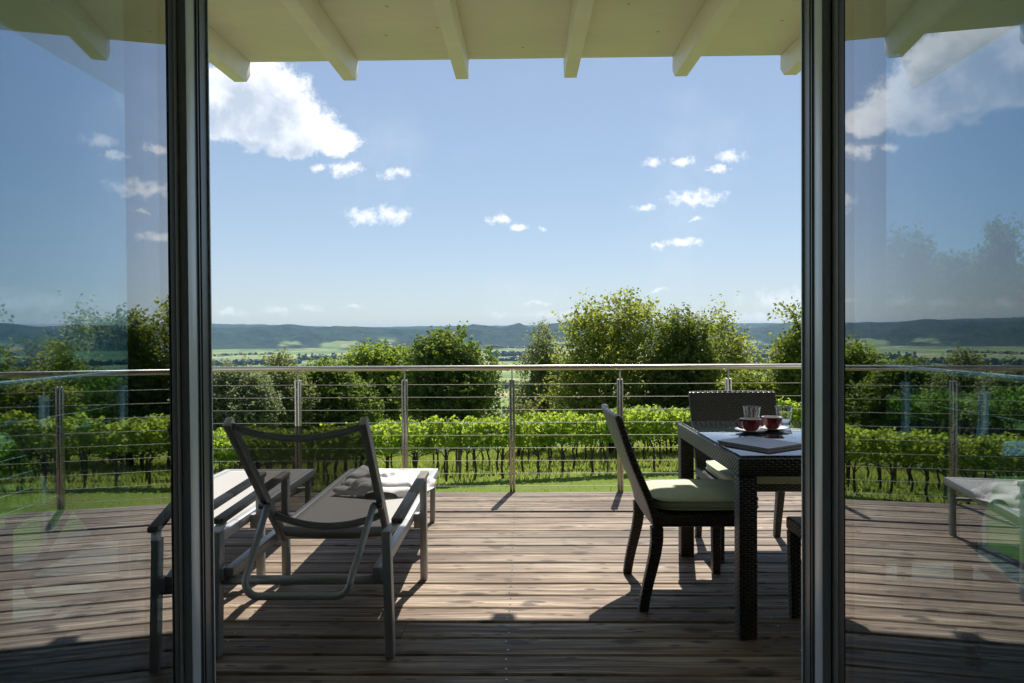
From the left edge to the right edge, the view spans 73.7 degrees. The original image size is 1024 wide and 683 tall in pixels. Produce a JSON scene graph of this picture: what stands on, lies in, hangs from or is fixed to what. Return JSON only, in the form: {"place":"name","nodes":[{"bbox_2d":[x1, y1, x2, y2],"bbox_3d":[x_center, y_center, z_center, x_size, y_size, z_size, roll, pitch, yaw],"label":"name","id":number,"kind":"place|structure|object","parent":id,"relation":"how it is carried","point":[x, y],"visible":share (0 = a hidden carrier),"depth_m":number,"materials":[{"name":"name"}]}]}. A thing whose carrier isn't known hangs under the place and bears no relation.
{"place":"outdoors","nodes":[
{"label":"outdoors","id":0,"kind":"place"},
{"bbox_2d":[0,320,1023,562],"bbox_3d":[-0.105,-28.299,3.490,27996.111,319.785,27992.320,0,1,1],"label":"ground","id":1,"kind":"structure","parent":0,"point":[104,343],"depth_m":5073.50,"materials":[{"name":"plant"}]},
{"bbox_2d":[0,441,11,466],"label":"grapevine","id":2,"kind":"object","parent":1,"relation":"on","point":[5,445],"visible":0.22,"depth_m":22.82,"materials":[{"name":"green plant"}]},
{"bbox_2d":[0,447,26,505],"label":"grapevine","id":3,"kind":"object","parent":1,"relation":"on","point":[4,468],"visible":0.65,"depth_m":20.55,"materials":[{"name":"green plant"}]},
{"bbox_2d":[0,442,29,497],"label":"grapevine","id":4,"kind":"object","parent":1,"relation":"on","point":[21,485],"visible":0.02,"depth_m":22.80,"materials":[{"name":"green plant"}]},
{"bbox_2d":[16,453,19,504],"bbox_3d":[-14.933,4.146,20.632,0.118,1.871,0.074,0,1,29],"label":"vine post","id":5,"kind":"object","parent":1,"relation":"on","point":[17,489],"visible":0.52,"depth_m":20.61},
{"bbox_2d":[5,441,38,504],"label":"grapevine","id":6,"kind":"object","parent":1,"relation":"on","point":[15,448],"visible":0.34,"depth_m":20.46,"materials":[{"name":"green plant"}]},
{"bbox_2d":[0,328,97,478],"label":"broadleaf tree","id":7,"kind":"object","parent":1,"relation":"on","point":[16,368],"visible":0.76,"depth_m":33.90,"materials":[{"name":"green plant"}]},
{"bbox_2d":[0,359,127,376],"bbox_3d":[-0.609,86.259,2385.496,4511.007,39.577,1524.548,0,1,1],"label":"tree belt","id":8,"kind":"object","parent":1,"relation":"on","point":[92,362],"visible":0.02,"depth_m":2943.30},
{"bbox_2d":[29,365,127,426],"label":"broadleaf tree","id":9,"kind":"object","parent":1,"relation":"on","point":[97,401],"visible":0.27,"depth_m":39.60,"materials":[{"name":"green plant"}]},
{"bbox_2d":[96,378,127,424],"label":"willow tree","id":10,"kind":"object","parent":1,"relation":"on","point":[111,395],"visible":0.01,"depth_m":35.16,"materials":[{"name":"green plant"}]},
{"bbox_2d":[213,432,229,474],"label":"grapevine","id":11,"kind":"object","parent":1,"relation":"on","point":[217,445],"visible":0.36,"depth_m":20.51,"materials":[{"name":"green plant"}]},
{"bbox_2d":[215,427,233,468],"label":"grapevine","id":12,"kind":"object","parent":1,"relation":"on","point":[222,433],"visible":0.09,"depth_m":22.80,"materials":[{"name":"green plant"}]},
{"bbox_2d":[216,439,242,468],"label":"grapevine","id":13,"kind":"object","parent":1,"relation":"on","point":[232,455],"visible":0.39,"depth_m":20.44,"materials":[{"name":"green plant"}]},
{"bbox_2d":[212,355,285,467],"bbox_3d":[-13.449,3.508,33.137,5.045,5.742,4.174,0,1,1],"label":"willow tree","id":14,"kind":"object","parent":1,"relation":"on","point":[258,404],"visible":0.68,"depth_m":32.62,"materials":[{"name":"green plant"}]},
{"bbox_2d":[212,354,354,365],"bbox_3d":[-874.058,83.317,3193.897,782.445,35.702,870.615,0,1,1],"label":"tree belt","id":15,"kind":"object","parent":1,"relation":"on","point":[300,359],"visible":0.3,"depth_m":2903.10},
{"bbox_2d":[249,346,325,425],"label":"round tree","id":16,"kind":"object","parent":1,"relation":"on","point":[287,392],"visible":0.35,"depth_m":35.80,"materials":[{"name":"green plant"}]},
{"bbox_2d":[299,356,391,425],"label":"broadleaf tree","id":17,"kind":"object","parent":1,"relation":"on","point":[341,390],"visible":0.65,"depth_m":37.42,"materials":[{"name":"green plant"}]},
{"bbox_2d":[213,345,534,355],"bbox_3d":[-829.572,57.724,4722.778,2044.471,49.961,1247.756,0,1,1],"label":"tree belt","id":18,"kind":"object","parent":1,"relation":"on","point":[299,354],"visible":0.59,"depth_m":4410.26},
{"bbox_2d":[334,334,423,454],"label":"robinia tree","id":19,"kind":"object","parent":1,"relation":"on","point":[386,355],"visible":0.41,"depth_m":45.21,"materials":[{"name":"green plant"}]},
{"bbox_2d":[370,424,401,467],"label":"grapevine","id":20,"kind":"object","parent":1,"relation":"on","point":[390,447],"visible":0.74,"depth_m":20.42,"materials":[{"name":"green plant"}]},
{"bbox_2d":[376,418,395,467],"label":"grapevine","id":21,"kind":"object","parent":1,"relation":"on","point":[387,422],"visible":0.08,"depth_m":27.19,"materials":[{"name":"green plant"}]},
{"bbox_2d":[374,418,401,464],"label":"grapevine","id":22,"kind":"object","parent":1,"relation":"on","point":[398,423],"visible":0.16,"depth_m":22.68,"materials":[{"name":"green plant"}]},
{"bbox_2d":[400,416,426,466],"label":"grapevine","id":23,"kind":"object","parent":1,"relation":"on","point":[411,420],"visible":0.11,"depth_m":27.13,"materials":[{"name":"green plant"}]},
{"bbox_2d":[396,423,434,467],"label":"grapevine","id":24,"kind":"object","parent":1,"relation":"on","point":[417,442],"visible":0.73,"depth_m":20.43,"materials":[{"name":"green plant"}]},
{"bbox_2d":[409,421,424,467],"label":"grapevine","id":25,"kind":"object","parent":1,"relation":"on","point":[414,424],"visible":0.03,"depth_m":24.93,"materials":[{"name":"green plant"}]},
{"bbox_2d":[408,423,427,457],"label":"grapevine","id":26,"kind":"object","parent":1,"relation":"on","point":[419,439],"visible":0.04,"depth_m":22.70,"materials":[{"name":"green plant"}]},
{"bbox_2d":[421,431,441,468],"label":"grapevine","id":27,"kind":"object","parent":1,"relation":"on","point":[436,452],"visible":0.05,"depth_m":24.95,"materials":[{"name":"green plant"}]},
{"bbox_2d":[381,411,487,454],"bbox_3d":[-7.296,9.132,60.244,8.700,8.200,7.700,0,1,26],"label":"grapevine","id":28,"kind":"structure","parent":1,"relation":"on","point":[442,449],"depth_m":56.98,"materials":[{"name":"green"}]},
{"bbox_2d":[431,423,456,472],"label":"grapevine","id":29,"kind":"object","parent":1,"relation":"on","point":[444,468],"visible":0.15,"depth_m":22.75,"materials":[{"name":"green plant"}]},
{"bbox_2d":[425,414,463,481],"bbox_3d":[-2.017,3.244,20.573,1.197,2.124,1.151,0,1,5],"label":"grapevine","id":30,"kind":"object","parent":1,"relation":"on","point":[440,424],"visible":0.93,"depth_m":20.45,"materials":[{"name":"green plant"}]},
{"bbox_2d":[385,321,516,450],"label":"robinia tree","id":31,"kind":"object","parent":1,"relation":"on","point":[442,348],"visible":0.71,"depth_m":41.12,"materials":[{"name":"green plant"}]},
{"bbox_2d":[455,445,457,472],"bbox_3d":[-1.855,3.662,22.750,0.074,1.870,0.075,-2,0,1],"label":"vine post","id":32,"kind":"object","parent":1,"relation":"on","point":[456,455],"visible":0.31,"depth_m":22.72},
{"bbox_2d":[459,432,460,479],"bbox_3d":[-1.562,3.408,20.547,0.100,1.871,0.074,-1,1,-29],"label":"vine post","id":33,"kind":"object","parent":1,"relation":"on","point":[460,459],"visible":0.66,"depth_m":20.52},
{"bbox_2d":[453,415,486,472],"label":"grapevine","id":34,"kind":"object","parent":1,"relation":"on","point":[470,418],"visible":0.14,"depth_m":22.71,"materials":[{"name":"green plant"}]},
{"bbox_2d":[456,417,493,479],"bbox_3d":[-1.106,3.276,20.610,1.177,1.950,1.064,0,1,0],"label":"grapevine","id":35,"kind":"object","parent":1,"relation":"on","point":[479,429],"visible":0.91,"depth_m":20.47,"materials":[{"name":"green plant"}]},
{"bbox_2d":[480,415,512,472],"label":"grapevine","id":36,"kind":"object","parent":1,"relation":"on","point":[497,452],"visible":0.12,"depth_m":22.71,"materials":[{"name":"green plant"}]},
{"bbox_2d":[485,417,522,478],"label":"grapevine","id":37,"kind":"object","parent":1,"relation":"on","point":[503,437],"visible":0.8,"depth_m":20.52,"materials":[{"name":"green plant"}]},
{"bbox_2d":[0,0,1023,682],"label":"house","id":38,"kind":"structure","parent":1,"relation":"on","point":[100,40],"depth_m":1.75,"materials":[{"name":"paint"}]},
{"bbox_2d":[141,0,184,682],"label":"glass door","id":39,"kind":"structure","parent":38,"relation":"attached to","point":[163,331],"depth_m":1.63,"materials":[{"name":"grey"}]},
{"bbox_2d":[831,0,1023,682],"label":"glass door","id":40,"kind":"structure","parent":38,"relation":"attached to","point":[850,341],"depth_m":1.59,"materials":[{"name":"grey"}]},
{"bbox_2d":[0,492,1023,682],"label":"terrace deck","id":41,"kind":"structure","parent":1,"relation":"on","point":[528,587],"depth_m":3.10,"materials":[{"name":"brown wood"}]},
{"bbox_2d":[0,370,127,546],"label":"cable railing","id":42,"kind":"object","parent":41,"relation":"attached to","point":[45,485],"visible":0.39,"depth_m":4.26,"materials":[{"name":"silver metal"}]},
{"bbox_2d":[0,419,265,658],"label":"sun lounger","id":43,"kind":"object","parent":41,"relation":"on","point":[84,471],"visible":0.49,"depth_m":2.78,"materials":[{"name":"fabric"}]},
{"bbox_2d":[214,417,437,658],"bbox_3d":[-0.815,0.757,3.631,0.770,0.953,2.057,0,1,1],"label":"sun lounger","id":44,"kind":"object","parent":41,"relation":"on","point":[317,482],"visible":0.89,"depth_m":2.79,"materials":[{"name":"metal"}]},
{"bbox_2d":[379,468,435,496],"bbox_3d":[-0.760,0.818,4.054,0.567,0.122,0.405,0,1,10],"label":"towel","id":45,"kind":"object","parent":44,"relation":"on","point":[397,482],"visible":0.39,"depth_m":3.98,"materials":[{"name":"white fabric"}]},
{"bbox_2d":[212,364,800,491],"bbox_3d":[0.001,0.779,5.505,5.840,1.177,0.042,0,1,1],"label":"cable railing","id":46,"kind":"object","parent":41,"relation":"attached to","point":[298,410],"visible":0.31,"depth_m":5.49,"materials":[{"name":"silver metal"}]},
{"bbox_2d":[601,404,733,611],"bbox_3d":[0.777,0.779,3.361,0.643,0.897,0.548,0,1,1],"label":"wicker chair","id":47,"kind":"object","parent":41,"relation":"on","point":[715,521],"visible":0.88,"depth_m":3.11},
{"bbox_2d":[645,479,758,510],"bbox_3d":[0.908,0.748,3.358,0.497,0.068,0.477,0,1,1],"label":"seat cushion","id":48,"kind":"object","parent":47,"relation":"on","point":[693,494],"visible":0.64,"depth_m":3.22,"materials":[{"name":"fabric"}]},
{"bbox_2d":[688,390,800,561],"bbox_3d":[1.401,0.767,4.082,0.548,0.897,0.643,0,1,1],"label":"wicker chair","id":49,"kind":"object","parent":41,"relation":"on","point":[723,405],"visible":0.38,"depth_m":4.32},
{"bbox_2d":[706,460,800,483],"bbox_3d":[1.398,0.739,3.900,0.497,0.068,0.477,0,1,1],"label":"seat cushion","id":50,"kind":"object","parent":49,"relation":"on","point":[719,470],"visible":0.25,"depth_m":3.69,"materials":[{"name":"fabric"}]},
{"bbox_2d":[677,420,1023,639],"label":"dining table","id":51,"kind":"object","parent":41,"relation":"on","point":[747,467],"visible":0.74,"depth_m":2.88,"materials":[{"name":"wicker"}]},
{"bbox_2d":[734,427,766,432],"bbox_3d":[1.213,0.453,3.470,0.161,0.017,0.161,0,1,1],"label":"saucer","id":52,"kind":"object","parent":51,"relation":"on","point":[759,430],"visible":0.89,"depth_m":3.44,"materials":[{"name":"white ceramic"}]},
{"bbox_2d":[736,417,761,430],"bbox_3d":[1.210,0.424,3.466,0.105,0.064,0.115,0,1,43],"label":"coffee cup","id":53,"kind":"object","parent":52,"relation":"on","point":[750,423],"visible":0.91,"depth_m":3.44,"materials":[{"name":"red ceramic"}]},
{"bbox_2d":[742,406,760,417],"bbox_3d":[1.289,0.405,3.673,0.093,0.108,0.093,0,1,1],"label":"drinking glass","id":54,"kind":"object","parent":51,"relation":"on","point":[751,411],"visible":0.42,"depth_m":3.64,"materials":[{"name":"white"}]},
{"bbox_2d":[717,442,800,452],"bbox_3d":[1.106,0.463,3.049,0.236,0.010,0.276,-1,1,-31],"label":"folder","id":55,"kind":"object","parent":51,"relation":"on","point":[766,451],"visible":0.32,"depth_m":2.95,"materials":[{"name":"grey paper"}]},
{"bbox_2d":[717,436,800,450],"bbox_3d":[1.103,0.452,3.049,0.236,0.009,0.276,-1,1,-33],"label":"folder","id":56,"kind":"object","parent":55,"relation":"on","point":[761,443],"visible":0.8,"depth_m":3.02,"materials":[{"name":"grey paper"}]},
{"bbox_2d":[759,426,788,430],"bbox_3d":[1.348,0.452,3.538,0.161,0.017,0.161,0,1,1],"label":"saucer","id":57,"kind":"object","parent":51,"relation":"on","point":[780,428],"visible":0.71,"depth_m":3.52,"materials":[{"name":"white ceramic"}]},
{"bbox_2d":[758,416,782,428],"bbox_3d":[1.345,0.422,3.541,0.105,0.064,0.115,-1,1,-34],"label":"coffee cup","id":58,"kind":"object","parent":57,"relation":"on","point":[772,422],"visible":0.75,"depth_m":3.50,"materials":[{"name":"red ceramic"}]},
{"bbox_2d":[775,406,792,426],"bbox_3d":[1.461,0.404,3.670,0.093,0.108,0.093,0,1,1],"label":"drinking glass","id":59,"kind":"object","parent":51,"relation":"on","point":[785,412],"visible":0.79,"depth_m":3.64,"materials":[{"name":"white"}]},
{"bbox_2d":[786,435,1004,670],"bbox_3d":[1.493,0.781,2.742,0.548,0.897,0.643,0,1,1],"label":"wicker chair","id":60,"kind":"object","parent":41,"relation":"on","point":[938,490],"visible":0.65,"depth_m":2.53,"materials":[{"name":"wicker"}]},
{"bbox_2d":[886,364,1023,549],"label":"cable railing","id":61,"kind":"object","parent":41,"relation":"attached to","point":[983,417],"visible":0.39,"depth_m":4.18,"materials":[{"name":"silver metal"}]},
{"bbox_2d":[0,440,1023,554],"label":"grass","id":62,"kind":"structure","parent":1,"relation":"on","point":[427,459],"depth_m":23.89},
{"bbox_2d":[496,414,532,465],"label":"grapevine","id":63,"kind":"object","parent":1,"relation":"on","point":[506,417],"visible":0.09,"depth_m":24.89,"materials":[{"name":"green plant"}]},
{"bbox_2d":[490,350,542,412],"bbox_3d":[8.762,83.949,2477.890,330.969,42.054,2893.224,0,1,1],"label":"tree belt","id":64,"kind":"object","parent":1,"relation":"on","point":[516,354],"visible":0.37,"depth_m":3245.26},
{"bbox_2d":[497,393,542,456],"bbox_3d":[0.338,3.871,30.996,2.336,3.066,2.413,0,1,1],"label":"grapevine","id":65,"kind":"object","parent":1,"relation":"on","point":[526,406],"visible":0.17,"depth_m":30.89,"materials":[{"name":"green plant"}]},
{"bbox_2d":[508,418,538,470],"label":"grapevine","id":66,"kind":"object","parent":1,"relation":"on","point":[526,435],"visible":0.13,"depth_m":22.77,"materials":[{"name":"green plant"}]},
{"bbox_2d":[515,416,553,476],"bbox_3d":[0.618,3.209,20.572,1.402,1.865,0.926,0,1,5],"label":"grapevine","id":67,"kind":"object","parent":1,"relation":"on","point":[538,435],"visible":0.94,"depth_m":20.41,"materials":[{"name":"green plant"}]},
{"bbox_2d":[524,410,555,465],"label":"grapevine","id":68,"kind":"object","parent":1,"relation":"on","point":[528,415],"visible":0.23,"depth_m":24.88,"materials":[{"name":"green plant"}]},
{"bbox_2d":[503,317,577,450],"bbox_3d":[1.544,2.232,33.965,4.086,6.859,3.630,0,1,1],"label":"birch tree","id":69,"kind":"object","parent":1,"relation":"on","point":[527,386],"visible":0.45,"depth_m":33.57,"materials":[{"name":"green plant"}]},
{"bbox_2d":[534,413,568,469],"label":"grapevine","id":70,"kind":"object","parent":1,"relation":"on","point":[540,417],"visible":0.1,"depth_m":22.76,"materials":[{"name":"green plant"}]},
{"bbox_2d":[545,410,578,459],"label":"grapevine","id":71,"kind":"object","parent":1,"relation":"on","point":[568,412],"visible":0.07,"depth_m":24.89,"materials":[{"name":"green plant"}]},
{"bbox_2d":[543,413,581,474],"bbox_3d":[1.519,3.123,20.535,1.177,1.960,1.064,0,1,5],"label":"grapevine","id":72,"kind":"object","parent":1,"relation":"on","point":[559,437],"visible":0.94,"depth_m":20.39,"materials":[{"name":"green plant"}]},
{"bbox_2d":[559,414,591,468],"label":"grapevine","id":73,"kind":"object","parent":1,"relation":"on","point":[573,448],"visible":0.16,"depth_m":22.71,"materials":[{"name":"green plant"}]},
{"bbox_2d":[563,407,590,457],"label":"grapevine","id":74,"kind":"object","parent":1,"relation":"on","point":[581,411],"visible":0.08,"depth_m":27.09,"materials":[{"name":"green plant"}]},
{"bbox_2d":[577,413,612,473],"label":"grapevine","id":75,"kind":"object","parent":1,"relation":"on","point":[599,426],"visible":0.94,"depth_m":20.41,"materials":[{"name":"green plant"}]},
{"bbox_2d":[587,408,603,449],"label":"grapevine","id":76,"kind":"object","parent":1,"relation":"on","point":[595,412],"visible":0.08,"depth_m":27.15,"materials":[{"name":"green plant"}]},
{"bbox_2d":[585,409,613,466],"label":"grapevine","id":77,"kind":"object","parent":1,"relation":"on","point":[601,417],"visible":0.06,"depth_m":22.68,"materials":[{"name":"green plant"}]},
{"bbox_2d":[531,285,674,453],"bbox_3d":[4.146,1.323,29.950,6.708,7.482,5.644,0,1,1],"label":"tree","id":78,"kind":"object","parent":1,"relation":"on","point":[617,348],"visible":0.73,"depth_m":29.25,"materials":[{"name":"green plant"}]},
{"bbox_2d":[606,426,608,470],"bbox_3d":[2.865,3.163,20.512,0.074,1.870,0.075,-1,1,1],"label":"vine post","id":79,"kind":"object","parent":1,"relation":"on","point":[607,456],"visible":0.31,"depth_m":20.49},
{"bbox_2d":[603,406,643,443],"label":"grapevine","id":80,"kind":"object","parent":1,"relation":"on","point":[628,422],"visible":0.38,"depth_m":20.38,"materials":[{"name":"green plant"}]},
{"bbox_2d":[623,404,648,453],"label":"grapevine","id":81,"kind":"object","parent":1,"relation":"on","point":[631,408],"visible":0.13,"depth_m":22.69,"materials":[{"name":"green plant"}]},
{"bbox_2d":[630,436,648,459],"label":"grapevine","id":82,"kind":"object","parent":1,"relation":"on","point":[643,448],"visible":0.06,"depth_m":24.89,"materials":[{"name":"green plant"}]},
{"bbox_2d":[625,405,669,470],"bbox_3d":[4.087,2.948,20.571,1.402,2.025,0.926,0,1,0],"label":"grapevine","id":83,"kind":"object","parent":1,"relation":"on","point":[652,424],"visible":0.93,"depth_m":20.42,"materials":[{"name":"green plant"}]},
{"bbox_2d":[634,404,674,463],"bbox_3d":[4.740,3.133,22.744,1.402,2.064,0.926,0,1,-3],"label":"grapevine","id":84,"kind":"object","parent":1,"relation":"on","point":[661,413],"visible":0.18,"depth_m":22.66,"materials":[{"name":"green plant"}]},
{"bbox_2d":[663,406,672,456],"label":"grapevine","id":85,"kind":"object","parent":1,"relation":"on","point":[665,439],"visible":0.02,"depth_m":24.88,"materials":[{"name":"green plant"}]},
{"bbox_2d":[661,409,690,442],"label":"grapevine","id":86,"kind":"object","parent":1,"relation":"on","point":[674,415],"visible":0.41,"depth_m":20.43,"materials":[{"name":"green plant"}]},
{"bbox_2d":[629,302,729,453],"bbox_3d":[7.071,1.547,28.532,4.715,6.410,4.407,0,1,1],"label":"broadleaf tree","id":87,"kind":"object","parent":1,"relation":"on","point":[685,344],"visible":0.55,"depth_m":27.75,"materials":[{"name":"green plant"}]},
{"bbox_2d":[674,406,689,415],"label":"grapevine","id":88,"kind":"object","parent":1,"relation":"on","point":[681,409],"visible":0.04,"depth_m":24.91,"materials":[{"name":"green plant"}]},
{"bbox_2d":[698,291,769,389],"bbox_3d":[9.873,1.324,30.920,4.358,7.141,3.524,0,1,1],"label":"plum tree","id":89,"kind":"object","parent":1,"relation":"on","point":[736,351],"visible":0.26,"depth_m":30.50,"materials":[{"name":"green plant"}]},
{"bbox_2d":[699,349,783,370],"bbox_3d":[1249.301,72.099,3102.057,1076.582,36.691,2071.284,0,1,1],"label":"tree belt","id":90,"kind":"object","parent":1,"relation":"on","point":[762,353],"visible":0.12,"depth_m":3363.39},
{"bbox_2d":[711,355,800,403],"bbox_3d":[9.718,2.410,26.007,4.339,3.866,4.110,0,1,1],"label":"hazel bush","id":91,"kind":"object","parent":1,"relation":"on","point":[744,379],"visible":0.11,"depth_m":25.47,"materials":[{"name":"green plant"}]},
{"bbox_2d":[776,395,794,420],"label":"grapevine","id":92,"kind":"object","parent":1,"relation":"on","point":[782,403],"visible":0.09,"depth_m":20.40,"materials":[{"name":"green plant"}]},
{"bbox_2d":[781,399,800,420],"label":"grapevine","id":93,"kind":"object","parent":1,"relation":"on","point":[796,415],"visible":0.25,"depth_m":20.34,"materials":[{"name":"green plant"}]},
{"bbox_2d":[762,296,898,404],"bbox_3d":[10.781,0.960,23.861,4.184,6.179,3.090,0,1,1],"label":"oak tree","id":94,"kind":"object","parent":1,"relation":"on","point":[788,350],"visible":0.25,"depth_m":23.60,"materials":[{"name":"green plant"}]},
{"bbox_2d":[886,394,915,420],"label":"grapevine","id":95,"kind":"object","parent":1,"relation":"on","point":[893,408],"visible":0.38,"depth_m":20.28,"materials":[{"name":"green plant"}]},
{"bbox_2d":[898,399,942,420],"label":"grapevine","id":96,"kind":"object","parent":1,"relation":"on","point":[920,412],"visible":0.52,"depth_m":20.28,"materials":[{"name":"green plant"}]},
{"bbox_2d":[886,221,959,396],"bbox_3d":[17.090,-0.449,29.688,4.337,9.592,4.623,0,1,1],"label":"ash tree","id":97,"kind":"object","parent":1,"relation":"on","point":[903,323],"visible":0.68,"depth_m":28.97,"materials":[{"name":"green plant"}]},
{"bbox_2d":[910,391,946,416],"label":"grapevine","id":98,"kind":"object","parent":1,"relation":"on","point":[916,397],"visible":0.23,"depth_m":22.55,"materials":[{"name":"green plant"}]},
{"bbox_2d":[930,387,966,419],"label":"grapevine","id":99,"kind":"object","parent":1,"relation":"on","point":[944,389],"visible":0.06,"depth_m":24.86,"materials":[{"name":"green plant"}]},
{"bbox_2d":[926,390,973,419],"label":"grapevine","id":100,"kind":"object","parent":1,"relation":"on","point":[951,403],"visible":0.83,"depth_m":20.38,"materials":[{"name":"green plant"}]},
{"bbox_2d":[930,391,972,419],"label":"grapevine","id":101,"kind":"object","parent":1,"relation":"on","point":[956,395],"visible":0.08,"depth_m":22.53,"materials":[{"name":"green plant"}]},
{"bbox_2d":[908,248,1009,419],"bbox_3d":[21.197,0.049,32.530,5.004,8.809,4.964,0,1,1],"label":"ash tree","id":102,"kind":"object","parent":1,"relation":"on","point":[952,275],"visible":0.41,"depth_m":31.69,"materials":[{"name":"green plant"}]},
{"bbox_2d":[960,396,1006,424],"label":"grapevine","id":103,"kind":"object","parent":1,"relation":"on","point":[974,405],"visible":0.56,"depth_m":20.32,"materials":[{"name":"green plant"}]},
{"bbox_2d":[947,212,1023,426],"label":"broadleaf tree","id":104,"kind":"object","parent":1,"relation":"on","point":[993,263],"visible":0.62,"depth_m":30.22,"materials":[{"name":"green plant"}]},
{"bbox_2d":[980,265,1023,394],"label":"ash tree","id":105,"kind":"object","parent":1,"relation":"on","point":[1014,290],"visible":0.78,"depth_m":28.75,"materials":[{"name":"green plant"}]},
{"bbox_2d":[985,384,1023,424],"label":"grapevine","id":106,"kind":"object","parent":1,"relation":"on","point":[998,392],"visible":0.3,"depth_m":22.61,"materials":[{"name":"green plant"}]},
{"bbox_2d":[989,393,1023,428],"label":"grapevine","id":107,"kind":"object","parent":1,"relation":"on","point":[1015,412],"visible":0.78,"depth_m":20.35,"materials":[{"name":"green plant"}]},
{"bbox_2d":[0,23,1023,326],"label":"sky","id":108,"kind":"structure","parent":0,"point":[406,193],"materials":[{"name":"blue"}]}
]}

